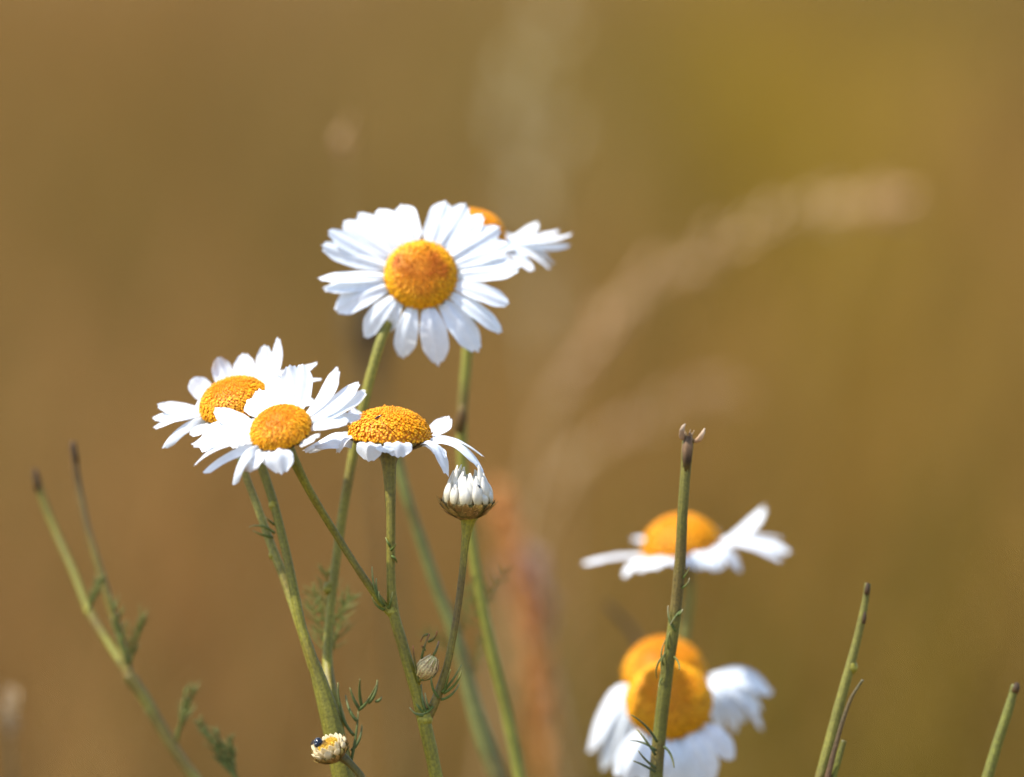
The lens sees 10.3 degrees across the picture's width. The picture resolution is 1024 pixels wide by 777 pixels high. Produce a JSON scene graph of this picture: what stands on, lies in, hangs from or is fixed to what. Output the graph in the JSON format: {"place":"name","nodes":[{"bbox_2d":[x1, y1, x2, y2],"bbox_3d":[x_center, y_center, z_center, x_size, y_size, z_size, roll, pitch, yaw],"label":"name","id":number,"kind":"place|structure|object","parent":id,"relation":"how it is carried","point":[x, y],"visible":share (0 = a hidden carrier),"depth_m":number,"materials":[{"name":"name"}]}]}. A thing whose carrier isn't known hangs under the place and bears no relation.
{"place":"outdoors","nodes":[
{"label":"outdoors","id":0,"kind":"place"},
{"bbox_2d":[0,0,1023,776],"bbox_3d":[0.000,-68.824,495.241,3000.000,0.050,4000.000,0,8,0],"label":"ground","id":1,"kind":"structure","parent":0,"point":[868,696],"depth_m":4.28,"materials":[{"name":"brown plant"}]},
{"bbox_2d":[0,686,19,776],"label":"seed stalk","id":2,"kind":"object","parent":1,"relation":"on","point":[9,719],"visible":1,"depth_m":1.35,"materials":[{"name":"beige plant"}]},
{"bbox_2d":[33,441,200,776],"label":"forked stalk","id":3,"kind":"object","parent":1,"relation":"on","point":[123,661],"visible":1,"depth_m":1.25,"materials":[{"name":"green plant"}]},
{"bbox_2d":[192,714,237,776],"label":"feathery shoot","id":4,"kind":"object","parent":1,"relation":"on","point":[225,758],"visible":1,"depth_m":1.24,"materials":[{"name":"green plant"}]},
{"bbox_2d":[153,201,520,776],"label":"chamomile plant","id":5,"kind":"object","parent":1,"relation":"on","point":[441,258],"visible":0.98,"depth_m":1.23,"materials":[{"name":"white plant"}]},
{"bbox_2d":[311,733,365,776],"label":"chamomile bud","id":6,"kind":"object","parent":1,"relation":"on","point":[335,749],"visible":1,"depth_m":1.20,"materials":[{"name":"beige plant"}]},
{"bbox_2d":[311,738,326,747],"bbox_3d":[-0.041,0.074,1.191,0.004,0.002,0.003,0,8,0],"label":"beetle","id":7,"kind":"object","parent":6,"relation":"on","point":[317,742],"visible":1,"depth_m":1.19,"materials":[{"name":"black"}]},
{"bbox_2d":[192,364,497,776],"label":"chamomile plant","id":8,"kind":"object","parent":1,"relation":"on","point":[280,426],"visible":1,"depth_m":1.20,"materials":[{"name":"white plant"}]},
{"bbox_2d":[336,119,360,768],"bbox_3d":[-0.041,0.237,1.491,0.007,0.615,0.029,0,8,0],"label":"seed stalk","id":9,"kind":"object","parent":1,"relation":"on","point":[341,140],"visible":0.81,"depth_m":1.46,"materials":[{"name":"brown plant"}]},
{"bbox_2d":[347,294,410,776],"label":"seed stalk","id":10,"kind":"object","parent":1,"relation":"on","point":[365,345],"visible":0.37,"depth_m":1.62,"materials":[{"name":"green plant"}]},
{"bbox_2d":[396,457,506,776],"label":"flower stalk","id":11,"kind":"object","parent":1,"relation":"on","point":[491,760],"visible":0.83,"depth_m":1.27,"materials":[{"name":"green plant"}]},
{"bbox_2d":[455,208,571,776],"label":"chamomile plant","id":12,"kind":"object","parent":1,"relation":"on","point":[518,244],"visible":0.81,"depth_m":1.25,"materials":[{"name":"green plant"}]},
{"bbox_2d":[488,477,552,776],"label":"dock stalk","id":13,"kind":"object","parent":1,"relation":"on","point":[519,581],"visible":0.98,"depth_m":1.50,"materials":[{"name":"brown plant"}]},
{"bbox_2d":[501,0,568,776],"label":"dry grass stalk","id":14,"kind":"object","parent":1,"relation":"on","point":[533,195],"visible":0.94,"depth_m":2.15,"materials":[{"name":"beige plant"}]},
{"bbox_2d":[498,540,576,776],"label":"seed stalk","id":15,"kind":"object","parent":1,"relation":"on","point":[538,573],"visible":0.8,"depth_m":1.52,"materials":[{"name":"brown plant"}]},
{"bbox_2d":[493,380,750,742],"bbox_3d":[0.025,0.250,1.798,0.106,0.505,0.012,-4,9,-26],"label":"dry grass stalk","id":16,"kind":"object","parent":1,"relation":"on","point":[578,458],"visible":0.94,"depth_m":1.77,"materials":[{"name":"brown plant"}]},
{"bbox_2d":[603,601,641,645],"bbox_3d":[0.054,0.316,1.378,0.071,0.531,0.029,1,8,10],"label":"twig","id":17,"kind":"object","parent":1,"relation":"on","point":[627,625],"visible":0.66,"depth_m":1.36,"materials":[{"name":"brown plant"}]},
{"bbox_2d":[629,424,704,776],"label":"broken stalk","id":18,"kind":"object","parent":1,"relation":"on","point":[658,747],"visible":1,"depth_m":1.21,"materials":[{"name":"green plant"}]},
{"bbox_2d":[613,661,734,776],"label":"chamomile plant","id":19,"kind":"object","parent":1,"relation":"on","point":[694,752],"visible":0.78,"depth_m":1.25,"materials":[{"name":"white plant"}]},
{"bbox_2d":[588,635,772,771],"bbox_3d":[0.062,0.319,1.341,0.095,0.536,0.027,-7,10,-40],"label":"chamomile plant","id":20,"kind":"object","parent":1,"relation":"on","point":[733,689],"visible":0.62,"depth_m":1.28,"materials":[{"name":"white plant"}]},
{"bbox_2d":[583,506,790,641],"bbox_3d":[0.042,0.306,1.331,0.052,0.564,0.037,0,8,0],"label":"chamomile plant","id":21,"kind":"object","parent":1,"relation":"on","point":[705,548],"visible":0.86,"depth_m":1.29,"materials":[{"name":"white plant"}]},
{"bbox_2d":[484,185,918,776],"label":"dry grass stalk","id":22,"kind":"object","parent":1,"relation":"on","point":[886,205],"visible":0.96,"depth_m":1.71,"materials":[{"name":"beige plant"}]},
{"bbox_2d":[815,583,870,776],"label":"forked stalk","id":23,"kind":"object","parent":1,"relation":"on","point":[830,759],"visible":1,"depth_m":1.22,"materials":[{"name":"green plant"}]},
{"bbox_2d":[982,682,1019,776],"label":"bare stalk","id":24,"kind":"object","parent":1,"relation":"on","point":[996,747],"visible":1,"depth_m":1.22,"materials":[{"name":"green plant"}]}
]}

